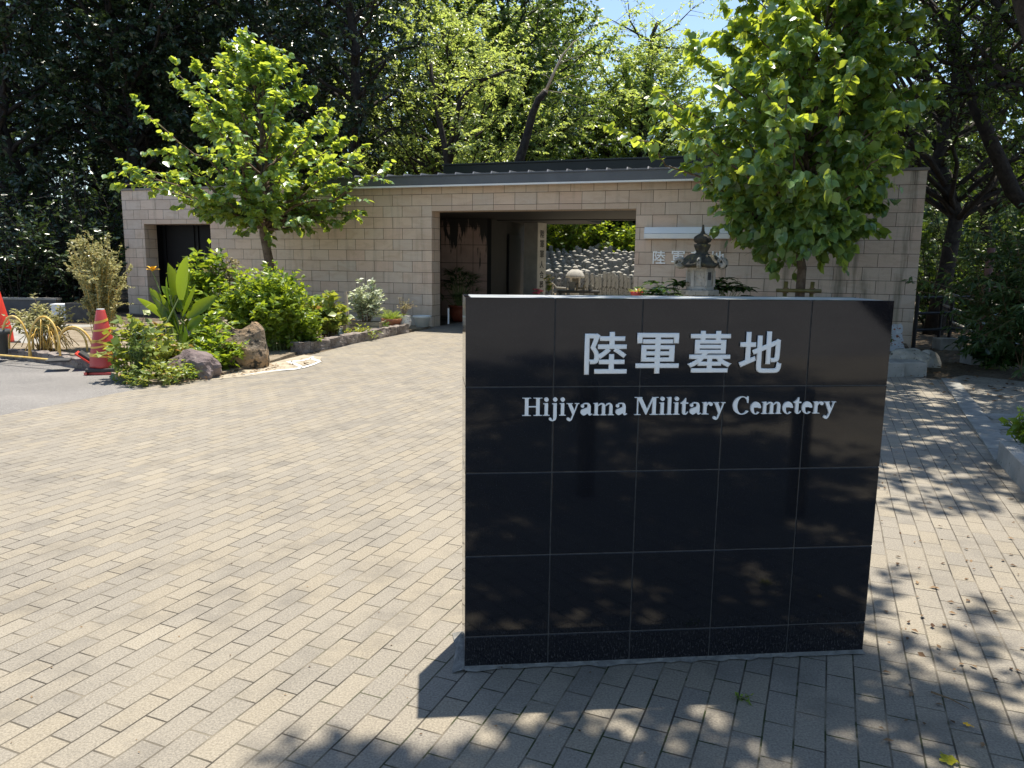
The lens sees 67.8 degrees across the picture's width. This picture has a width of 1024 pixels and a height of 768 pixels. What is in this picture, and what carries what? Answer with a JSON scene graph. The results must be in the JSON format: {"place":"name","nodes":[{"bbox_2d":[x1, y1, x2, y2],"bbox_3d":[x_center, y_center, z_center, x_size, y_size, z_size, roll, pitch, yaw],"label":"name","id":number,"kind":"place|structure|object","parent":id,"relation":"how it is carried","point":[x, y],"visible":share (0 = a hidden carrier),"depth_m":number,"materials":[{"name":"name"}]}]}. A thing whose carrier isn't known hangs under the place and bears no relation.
{"place":"outdoors","nodes":[
{"label":"outdoors","id":0,"kind":"place"},
{"bbox_2d":[65,302,91,321],"bbox_3d":[-10.167,-1.696,17.979,0.520,0.440,0.400,0,9,-3],"label":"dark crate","id":1,"kind":"object","parent":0,"point":[80,312],"visible":0.46,"depth_m":17.78,"materials":[{"name":"black plastic"}]},
{"bbox_2d":[0,358,161,414],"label":"asphalt","id":2,"kind":"structure","parent":0,"point":[26,385],"depth_m":9.11,"materials":[{"name":"grey asphalt"}]},
{"bbox_2d":[84,309,123,375],"bbox_3d":[-5.401,-0.567,10.057,0.448,0.848,0.448,-2,9,-14],"label":"traffic cone","id":3,"kind":"object","parent":2,"relation":"on","point":[100,365],"visible":0.69,"depth_m":9.94,"materials":[{"name":"red plastic"}]},
{"bbox_2d":[203,253,247,319],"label":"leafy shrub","id":4,"kind":"object","parent":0,"point":[232,261],"visible":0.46,"depth_m":13.24,"materials":[{"name":"green plant"}]},
{"bbox_2d":[0,322,1023,767],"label":"brick paving","id":5,"kind":"structure","parent":0,"point":[216,522],"depth_m":3.37,"materials":[{"name":"beige brick"}]},
{"bbox_2d":[452,294,893,672],"bbox_3d":[0.583,0.367,2.976,1.640,1.402,0.314,0,9,-6],"label":"cemetery sign","id":6,"kind":"object","parent":5,"relation":"on","point":[650,479],"visible":1,"depth_m":2.85,"materials":[{"name":"stone"}]},
{"bbox_2d":[674,225,727,295],"bbox_3d":[3.037,-1.483,12.315,0.928,2.144,0.816,-1,9,-11],"label":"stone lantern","id":7,"kind":"object","parent":5,"relation":"on","point":[701,264],"visible":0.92,"depth_m":12.11,"materials":[{"name":"grey stone"}]},
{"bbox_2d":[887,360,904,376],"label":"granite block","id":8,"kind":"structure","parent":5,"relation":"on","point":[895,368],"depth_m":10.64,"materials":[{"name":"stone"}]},
{"bbox_2d":[878,379,1023,764],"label":"fallen leaves","id":9,"kind":"object","parent":5,"relation":"on","point":[921,654],"depth_m":3.03,"materials":[{"name":"plant"}]},
{"bbox_2d":[997,441,1023,491],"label":"curb","id":10,"kind":"structure","parent":5,"relation":"on","point":[1010,458],"depth_m":5.69,"materials":[{"name":"concrete"}]},
{"bbox_2d":[998,405,1023,442],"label":"planter plant","id":11,"kind":"object","parent":10,"relation":"in","point":[1017,425],"visible":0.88,"depth_m":6.05,"materials":[{"name":"green plant"}]},
{"bbox_2d":[5,213,1023,380],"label":"ground","id":12,"kind":"structure","parent":0,"point":[948,364],"depth_m":13.54,"materials":[{"name":"soil"}]},
{"bbox_2d":[0,348,40,360],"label":"kerb stone","id":13,"kind":"object","parent":12,"relation":"on","point":[19,352],"visible":0.41,"depth_m":11.30,"materials":[{"name":"stone"}]},
{"bbox_2d":[2,297,61,316],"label":"wall","id":14,"kind":"structure","parent":12,"relation":"on","point":[19,303],"depth_m":19.25,"materials":[{"name":"concrete"}]},
{"bbox_2d":[0,9,72,236],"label":"evergreen tree","id":15,"kind":"object","parent":12,"relation":"on","point":[15,89],"visible":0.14,"depth_m":30.26,"materials":[{"name":"green plant"}]},
{"bbox_2d":[30,350,69,364],"bbox_3d":[-6.709,-0.378,11.062,0.676,0.188,0.236,6,11,29],"label":"kerb stone","id":16,"kind":"object","parent":12,"relation":"on","point":[44,354],"visible":0.58,"depth_m":10.99,"materials":[{"name":"stone"}]},
{"bbox_2d":[10,343,90,355],"bbox_3d":[-7.110,-0.520,12.051,3.754,0.120,1.207,5,10,27],"label":"kerbed bed","id":17,"kind":"object","parent":12,"relation":"on","point":[73,349],"visible":0.2,"depth_m":11.95,"materials":[{"name":"soil"}]},
{"bbox_2d":[2,292,75,350],"bbox_3d":[-7.136,-0.926,11.501,0.988,0.902,0.722,-8,12,-42],"label":"shrub","id":18,"kind":"object","parent":17,"relation":"on","point":[31,317],"visible":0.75,"depth_m":11.48,"materials":[{"name":"green plant"}]},
{"bbox_2d":[12,319,78,351],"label":"dry grass tuft","id":19,"kind":"object","parent":17,"relation":"on","point":[52,339],"visible":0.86,"depth_m":11.43,"materials":[{"name":"yellow plant"}]},
{"bbox_2d":[0,146,123,302],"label":"thicket","id":20,"kind":"object","parent":12,"relation":"on","point":[42,192],"visible":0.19,"depth_m":23.66,"materials":[{"name":"green plant"}]},
{"bbox_2d":[0,190,126,302],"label":"thicket","id":21,"kind":"object","parent":12,"relation":"on","point":[24,281],"visible":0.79,"depth_m":19.91,"materials":[{"name":"green plant"}]},
{"bbox_2d":[1,141,128,306],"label":"thicket","id":22,"kind":"object","parent":12,"relation":"on","point":[67,194],"visible":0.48,"depth_m":20.59,"materials":[{"name":"green plant"}]},
{"bbox_2d":[45,350,89,363],"bbox_3d":[-5.946,-0.311,10.380,0.669,0.270,0.320,-3,10,-23],"label":"flattened cone","id":23,"kind":"object","parent":12,"relation":"on","point":[82,355],"visible":0.66,"depth_m":10.27,"materials":[{"name":"red plastic"}]},
{"bbox_2d":[56,355,82,368],"bbox_3d":[-6.110,-0.306,10.691,0.731,0.169,0.226,7,11,34],"label":"kerb stone","id":24,"kind":"object","parent":12,"relation":"on","point":[75,362],"visible":0.43,"depth_m":10.60,"materials":[{"name":"stone"}]},
{"bbox_2d":[28,316,61,356],"bbox_3d":[-6.652,-0.666,10.834,0.518,0.608,0.070,2,9,8],"label":"garden hoop","id":25,"kind":"object","parent":24,"relation":"on","point":[30,333],"visible":0.93,"depth_m":10.81,"materials":[{"name":"gold metal"}]},
{"bbox_2d":[0,0,144,253],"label":"evergreen tree","id":26,"kind":"object","parent":12,"relation":"on","point":[38,136],"visible":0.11,"depth_m":31.18,"materials":[{"name":"green plant"}]},
{"bbox_2d":[0,0,155,291],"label":"evergreen tree","id":27,"kind":"object","parent":12,"relation":"on","point":[11,152],"visible":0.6,"depth_m":23.22,"materials":[{"name":"green plant"}]},
{"bbox_2d":[0,0,180,256],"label":"evergreen tree","id":28,"kind":"object","parent":12,"relation":"on","point":[94,185],"visible":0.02,"depth_m":36.73,"materials":[{"name":"green plant"}]},
{"bbox_2d":[11,0,252,187],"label":"evergreen tree","id":29,"kind":"object","parent":12,"relation":"on","point":[145,92],"visible":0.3,"depth_m":24.33,"materials":[{"name":"green plant"}]},
{"bbox_2d":[0,0,265,302],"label":"evergreen tree","id":30,"kind":"object","parent":12,"relation":"on","point":[122,63],"visible":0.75,"depth_m":23.60,"materials":[{"name":"green plant"}]},
{"bbox_2d":[41,0,276,187],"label":"evergreen tree","id":31,"kind":"object","parent":12,"relation":"on","point":[191,179],"visible":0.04,"depth_m":31.44,"materials":[{"name":"green plant"}]},
{"bbox_2d":[167,349,221,379],"bbox_3d":[-4.138,-0.260,9.826,0.796,0.385,0.471,2,9,8],"label":"boulder","id":32,"kind":"object","parent":12,"relation":"on","point":[208,365],"visible":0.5,"depth_m":9.67,"materials":[{"name":"stone"}]},
{"bbox_2d":[43,319,430,384],"bbox_3d":[-5.980,-0.859,14.461,7.125,0.060,8.818,4,10,20],"label":"garden bed","id":33,"kind":"object","parent":12,"relation":"on","point":[274,355],"visible":0.2,"depth_m":13.25,"materials":[{"name":"soil"}]},
{"bbox_2d":[63,230,134,335],"bbox_3d":[-6.364,-1.423,11.791,1.080,1.904,1.052,1,9,0],"label":"wispy shrub","id":34,"kind":"object","parent":33,"relation":"on","point":[95,269],"visible":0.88,"depth_m":11.67,"materials":[{"name":"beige plant"}]},
{"bbox_2d":[91,303,172,380],"bbox_3d":[-4.685,-0.512,9.537,0.970,0.979,0.821,1,9,0],"label":"hydrangea","id":35,"kind":"object","parent":33,"relation":"on","point":[116,349],"visible":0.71,"depth_m":9.49,"materials":[{"name":"green plant"}]},
{"bbox_2d":[124,328,150,382],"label":"cactus like weed","id":36,"kind":"object","parent":33,"relation":"on","point":[135,355],"visible":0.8,"depth_m":9.27,"materials":[{"name":"green plant"}]},
{"bbox_2d":[109,352,195,387],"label":"ground weeds","id":37,"kind":"object","parent":33,"relation":"on","point":[161,370],"visible":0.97,"depth_m":9.24,"materials":[{"name":"green plant"}]},
{"bbox_2d":[124,317,196,368],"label":"leafy shrub","id":38,"kind":"object","parent":33,"relation":"on","point":[174,347],"visible":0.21,"depth_m":10.37,"materials":[{"name":"green plant"}]},
{"bbox_2d":[137,256,216,350],"bbox_3d":[-4.845,-1.075,10.934,1.126,1.519,0.537,5,10,24],"label":"canna plant","id":39,"kind":"object","parent":33,"relation":"on","point":[176,293],"visible":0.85,"depth_m":10.86,"materials":[{"name":"green plant"}]},
{"bbox_2d":[163,238,235,330],"bbox_3d":[-5.252,-1.597,13.232,1.369,1.838,1.368,-6,11,-35],"label":"leafy shrub","id":40,"kind":"object","parent":33,"relation":"on","point":[206,283],"visible":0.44,"depth_m":13.08,"materials":[{"name":"green plant"}]},
{"bbox_2d":[187,303,239,346],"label":"leafy shrub","id":41,"kind":"object","parent":33,"relation":"on","point":[200,330],"visible":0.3,"depth_m":11.08,"materials":[{"name":"green plant"}]},
{"bbox_2d":[190,324,249,369],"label":"leafy shrub","id":42,"kind":"object","parent":33,"relation":"on","point":[214,347],"visible":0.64,"depth_m":10.30,"materials":[{"name":"green plant"}]},
{"bbox_2d":[212,322,269,368],"bbox_3d":[-3.863,-0.567,10.786,0.845,0.653,0.721,2,9,6],"label":"basin rock","id":43,"kind":"object","parent":33,"relation":"on","point":[256,353],"visible":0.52,"depth_m":10.60,"materials":[{"name":"stone"}]},
{"bbox_2d":[102,26,395,283],"bbox_3d":[-5.549,-4.263,16.391,5.288,6.191,5.392,-7,12,-41],"label":"young linden tree","id":44,"kind":"object","parent":33,"relation":"on","point":[262,67],"visible":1,"depth_m":15.75,"materials":[{"name":"green plant"}]},
{"bbox_2d":[213,260,326,350],"bbox_3d":[-4.084,-1.193,12.596,1.973,1.708,1.919,1,9,0],"label":"green bush","id":45,"kind":"object","parent":33,"relation":"on","point":[271,308],"visible":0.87,"depth_m":12.28,"materials":[{"name":"green plant"}]},
{"bbox_2d":[293,302,323,342],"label":"leafy shrub","id":46,"kind":"object","parent":33,"relation":"on","point":[315,326],"visible":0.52,"depth_m":12.81,"materials":[{"name":"green plant"}]},
{"bbox_2d":[296,282,354,337],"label":"hydrangea","id":47,"kind":"object","parent":33,"relation":"on","point":[334,317],"visible":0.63,"depth_m":13.94,"materials":[{"name":"green plant"}]},
{"bbox_2d":[343,320,384,332],"bbox_3d":[-3.001,-1.148,15.457,0.760,0.247,0.340,2,9,8],"label":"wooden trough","id":48,"kind":"object","parent":33,"relation":"on","point":[374,324],"visible":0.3,"depth_m":15.29,"materials":[{"name":"brown wood"}]},
{"bbox_2d":[347,277,386,321],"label":"variegated shrub","id":49,"kind":"object","parent":48,"relation":"on","point":[369,306],"visible":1,"depth_m":15.28,"materials":[{"name":"white plant"}]},
{"bbox_2d":[170,355,321,383],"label":"edging slab","id":50,"kind":"structure","parent":12,"relation":"on","point":[284,364],"depth_m":10.79,"materials":[{"name":"white paint"}]},
{"bbox_2d":[120,0,377,186],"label":"evergreen tree","id":51,"kind":"object","parent":12,"relation":"on","point":[256,14],"visible":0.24,"depth_m":24.30,"materials":[{"name":"green plant"}]},
{"bbox_2d":[192,0,403,182],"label":"evergreen tree","id":52,"kind":"object","parent":12,"relation":"on","point":[303,117],"visible":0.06,"depth_m":32.84,"materials":[{"name":"green plant"}]},
{"bbox_2d":[290,341,310,354],"bbox_3d":[-3.478,-0.594,12.535,0.204,0.224,0.312,4,10,20],"label":"kerb stone","id":53,"kind":"object","parent":12,"relation":"on","point":[300,348],"visible":0.85,"depth_m":12.42,"materials":[{"name":"stone"}]},
{"bbox_2d":[212,0,456,176],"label":"evergreen tree","id":54,"kind":"object","parent":12,"relation":"on","point":[357,110],"visible":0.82,"depth_m":24.32,"materials":[{"name":"green plant"}]},
{"bbox_2d":[280,0,467,178],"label":"evergreen tree","id":55,"kind":"object","parent":12,"relation":"on","point":[405,80],"visible":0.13,"depth_m":33.24,"materials":[{"name":"green plant"}]},
{"bbox_2d":[338,0,536,175],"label":"round evergreen","id":56,"kind":"object","parent":12,"relation":"on","point":[389,40],"visible":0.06,"depth_m":38.77,"materials":[{"name":"green plant"}]},
{"bbox_2d":[315,0,567,175],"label":"cherry tree","id":57,"kind":"object","parent":12,"relation":"on","point":[424,162],"visible":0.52,"depth_m":28.73,"materials":[{"name":"green plant"}]},
{"bbox_2d":[440,266,485,321],"bbox_3d":[-1.333,-2.283,19.336,1.445,1.384,1.330,1,9,0],"label":"potted palm","id":58,"kind":"object","parent":12,"relation":"on","point":[456,311],"visible":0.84,"depth_m":19.26,"materials":[{"name":"green plant"}]},
{"bbox_2d":[397,30,534,163],"bbox_3d":[-1.498,-6.623,23.730,4.023,8.652,2.782,-1,9,-13],"label":"cherry tree","id":59,"kind":"object","parent":12,"relation":"on","point":[450,149],"visible":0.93,"depth_m":23.32,"materials":[{"name":"green plant"}]},
{"bbox_2d":[378,1,607,173],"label":"cherry tree","id":60,"kind":"object","parent":12,"relation":"on","point":[499,144],"visible":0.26,"depth_m":34.15,"materials":[{"name":"green plant"}]},
{"bbox_2d":[380,0,630,162],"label":"cherry tree","id":61,"kind":"object","parent":12,"relation":"on","point":[545,6],"visible":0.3,"depth_m":35.04,"materials":[{"name":"green plant"}]},
{"bbox_2d":[10,73,1023,273],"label":"distant wood","id":62,"kind":"object","parent":12,"relation":"on","point":[924,227],"visible":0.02,"depth_m":47.31,"materials":[{"name":"green plant"}]},
{"bbox_2d":[120,155,929,347],"bbox_3d":[-0.246,-3.674,20.461,19.130,4.000,7.625,4,10,20],"label":"cemetery gatehouse","id":63,"kind":"object","parent":12,"relation":"on","point":[410,237],"visible":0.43,"depth_m":17.52,"materials":[{"name":"stone"}]},
{"bbox_2d":[156,225,210,313],"bbox_3d":[-8.529,-3.050,20.474,2.210,2.460,0.278,4,10,20],"label":"door","id":64,"kind":"structure","parent":63,"relation":"in","point":[174,242],"depth_m":20.61,"materials":[{"name":"black paint"}]},
{"bbox_2d":[507,234,520,294],"bbox_3d":[0.067,-3.318,22.992,0.040,2.300,1.250,3,10,16],"label":"inner door","id":65,"kind":"structure","parent":63,"relation":"in","point":[514,241],"depth_m":22.86,"materials":[{"name":"black paint"}]},
{"bbox_2d":[422,0,679,159],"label":"cherry tree","id":66,"kind":"object","parent":12,"relation":"on","point":[603,46],"visible":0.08,"depth_m":48.85,"materials":[{"name":"green plant"}]},
{"bbox_2d":[484,0,632,159],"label":"cherry tree","id":67,"kind":"object","parent":12,"relation":"on","point":[572,35],"visible":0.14,"depth_m":42.41,"materials":[{"name":"green plant"}]},
{"bbox_2d":[546,224,599,255],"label":"grave side bush","id":68,"kind":"object","parent":12,"relation":"on","point":[565,242],"visible":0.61,"depth_m":45.84,"materials":[{"name":"green plant"}]},
{"bbox_2d":[567,221,624,249],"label":"grave side bush","id":69,"kind":"object","parent":12,"relation":"on","point":[594,241],"visible":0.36,"depth_m":46.75,"materials":[{"name":"green plant"}]},
{"bbox_2d":[550,67,673,239],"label":"cherry tree","id":70,"kind":"object","parent":12,"relation":"on","point":[596,134],"visible":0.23,"depth_m":50.45,"materials":[{"name":"green plant"}]},
{"bbox_2d":[601,221,635,254],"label":"grave side bush","id":71,"kind":"object","parent":12,"relation":"on","point":[626,241],"visible":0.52,"depth_m":45.76,"materials":[{"name":"green plant"}]},
{"bbox_2d":[552,17,741,231],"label":"cherry tree","id":72,"kind":"object","parent":12,"relation":"on","point":[663,138],"visible":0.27,"depth_m":50.34,"materials":[{"name":"green plant"}]},
{"bbox_2d":[588,0,734,156],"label":"bare topped tree","id":73,"kind":"object","parent":12,"relation":"on","point":[638,34],"visible":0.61,"depth_m":50.28,"materials":[{"name":"green plant"}]},
{"bbox_2d":[684,0,845,161],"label":"feathery tree","id":74,"kind":"object","parent":12,"relation":"on","point":[760,31],"visible":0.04,"depth_m":20.61,"materials":[{"name":"green plant"}]},
{"bbox_2d":[767,0,1023,334],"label":"shade tree","id":75,"kind":"object","parent":12,"relation":"on","point":[946,184],"visible":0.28,"depth_m":16.67,"materials":[{"name":"green plant"}]},
{"bbox_2d":[889,359,927,376],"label":"granite block","id":76,"kind":"structure","parent":12,"relation":"on","point":[915,368],"depth_m":10.70,"materials":[{"name":"stone"}]},
{"bbox_2d":[799,0,1023,76],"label":"roadside tree","id":77,"kind":"object","parent":12,"relation":"on","point":[1018,6],"visible":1,"depth_m":9.23,"materials":[{"name":"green plant"}]},
{"bbox_2d":[911,295,975,347],"bbox_3d":[8.080,-1.125,14.017,2.004,1.020,0.064,-4,10,-25],"label":"black railing","id":78,"kind":"object","parent":12,"relation":"on","point":[915,324],"visible":0.38,"depth_m":13.64,"materials":[{"name":"metal"}]},
{"bbox_2d":[932,337,959,350],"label":"concrete block","id":79,"kind":"structure","parent":12,"relation":"on","point":[940,343],"depth_m":14.21,"materials":[{"name":"grey concrete"}]},
{"bbox_2d":[877,0,1023,195],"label":"shade tree","id":80,"kind":"object","parent":12,"relation":"on","point":[962,148],"visible":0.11,"depth_m":20.13,"materials":[{"name":"green plant"}]},
{"bbox_2d":[888,0,1023,272],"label":"shade tree","id":81,"kind":"object","parent":12,"relation":"on","point":[982,92],"visible":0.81,"depth_m":12.74,"materials":[{"name":"green plant"}]},
{"bbox_2d":[890,0,1023,308],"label":"shade tree","id":82,"kind":"object","parent":12,"relation":"on","point":[982,211],"visible":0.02,"depth_m":25.95,"materials":[{"name":"green plant"}]},
{"bbox_2d":[937,293,978,337],"bbox_3d":[8.959,-1.274,15.291,0.123,1.130,1.440,1,9,0],"label":"sloping handrail","id":83,"kind":"object","parent":12,"relation":"on","point":[951,321],"visible":0.33,"depth_m":15.60,"materials":[{"name":"grey metal"}]},
{"bbox_2d":[899,191,1023,378],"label":"nandina shrub","id":84,"kind":"object","parent":12,"relation":"on","point":[1010,294],"visible":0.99,"depth_m":10.78,"materials":[{"name":"green plant"}]},
{"bbox_2d":[914,212,1009,327],"bbox_3d":[10.674,-2.559,18.757,3.587,3.302,2.994,1,9,0],"label":"wood edge bush","id":85,"kind":"object","parent":12,"relation":"on","point":[930,270],"visible":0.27,"depth_m":18.66,"materials":[{"name":"green plant"}]},
{"bbox_2d":[901,0,1023,213],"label":"roadside tree","id":86,"kind":"object","parent":12,"relation":"on","point":[1010,186],"visible":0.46,"depth_m":13.99,"materials":[{"name":"brown plant"}]},
{"bbox_2d":[910,319,1023,402],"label":"leaf litter","id":87,"kind":"object","parent":12,"relation":"on","point":[967,371],"visible":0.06,"depth_m":10.60,"materials":[{"name":"brown plant"}]},
{"bbox_2d":[919,211,1020,323],"bbox_3d":[12.650,-3.123,20.537,3.727,3.634,3.887,1,9,0],"label":"wood edge bush","id":88,"kind":"object","parent":12,"relation":"on","point":[958,261],"visible":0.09,"depth_m":20.65,"materials":[{"name":"green plant"}]},
{"bbox_2d":[918,180,1023,314],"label":"wood edge bush","id":89,"kind":"object","parent":12,"relation":"on","point":[941,233],"visible":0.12,"depth_m":24.56,"materials":[{"name":"green plant"}]},
{"bbox_2d":[960,248,994,364],"bbox_3d":[7.514,-1.232,12.144,0.400,1.853,0.320,1,9,0],"label":"rusty post","id":90,"kind":"object","parent":12,"relation":"on","point":[969,360],"visible":0.34,"depth_m":12.12,"materials":[{"name":"metal"}]},
{"bbox_2d":[952,310,1023,370],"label":"dark undergrowth","id":91,"kind":"object","parent":12,"relation":"on","point":[994,359],"visible":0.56,"depth_m":11.60,"materials":[{"name":"green plant"}]},
{"bbox_2d":[956,209,1023,320],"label":"wood edge bush","id":92,"kind":"object","parent":12,"relation":"on","point":[994,243],"visible":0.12,"depth_m":19.43,"materials":[{"name":"green plant"}]},
{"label":"planting bed","id":93,"kind":"structure","parent":12,"relation":"on","visible":0},
{"bbox_2d":[641,279,688,295],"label":"palmate plant","id":94,"kind":"object","parent":93,"relation":"on","point":[664,292],"visible":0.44,"depth_m":12.60,"materials":[{"name":"green plant"}]},
{"bbox_2d":[603,0,950,296],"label":"young linden tree","id":95,"kind":"object","parent":93,"relation":"on","point":[777,195],"visible":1,"depth_m":11.94,"materials":[{"name":"green plant"}]},
{"bbox_2d":[776,281,821,296],"bbox_3d":[4.827,-1.085,12.957,0.750,1.302,0.129,1,9,0],"label":"bamboo prop","id":96,"kind":"object","parent":93,"relation":"on","point":[811,290],"visible":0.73,"depth_m":12.82,"materials":[{"name":"brown wood"}]},
{"bbox_2d":[890,324,904,350],"bbox_3d":[6.452,-0.785,13.012,0.474,0.503,0.159,3,9,14],"label":"rusty white panel","id":97,"kind":"object","parent":93,"relation":"on","point":[896,332],"visible":0.45,"depth_m":12.98,"materials":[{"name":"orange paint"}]},
{"bbox_2d":[889,348,930,366],"bbox_3d":[5.806,-0.396,11.178,0.684,0.268,0.472,1,9,0],"label":"mossy stone","id":98,"kind":"object","parent":93,"relation":"on","point":[909,353],"visible":0.46,"depth_m":11.07,"materials":[{"name":"grey stone"}]},
{"bbox_2d":[6,0,1022,208],"label":"sky","id":99,"kind":"structure","parent":0,"point":[613,9],"materials":[{"name":"blue"}]},
{"bbox_2d":[714,279,758,295],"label":"palmate plant","id":100,"kind":"object","parent":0,"point":[739,288],"visible":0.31,"depth_m":12.55,"materials":[{"name":"green plant"}]},
{"bbox_2d":[953,375,1023,434],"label":"shaded path","id":101,"kind":"structure","parent":0,"point":[982,399],"depth_m":9.33,"materials":[{"name":"grey concrete"}]},
{"label":"courtyard","id":102,"kind":"structure","parent":0,"visible":0},
{"bbox_2d":[523,223,546,294],"bbox_3d":[0.696,-3.548,23.331,1.000,2.860,1.000,7,11,34],"label":"grave marker","id":103,"kind":"object","parent":102,"relation":"on","point":[534,255],"visible":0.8,"depth_m":23.09,"materials":[{"name":"stone"}]},
{"bbox_2d":[514,34,589,161],"bbox_3d":[0.866,-6.168,22.746,2.801,8.068,0.430,2,9,8],"label":"cut limb tree","id":104,"kind":"object","parent":102,"relation":"on","point":[525,140],"visible":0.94,"depth_m":22.45,"materials":[{"name":"brown plant"}]},
{"bbox_2d":[566,266,584,294],"bbox_3d":[2.144,-3.299,26.002,0.655,1.456,0.655,1,9,0],"label":"grave lantern","id":105,"kind":"object","parent":102,"relation":"on","point":[575,274],"visible":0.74,"depth_m":25.79,"materials":[{"name":"stone"}]},
{"bbox_2d":[733,0,1023,196],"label":"shade tree","id":106,"kind":"object","parent":102,"relation":"on","point":[924,37],"visible":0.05,"depth_m":22.78,"materials":[{"name":"green plant"}]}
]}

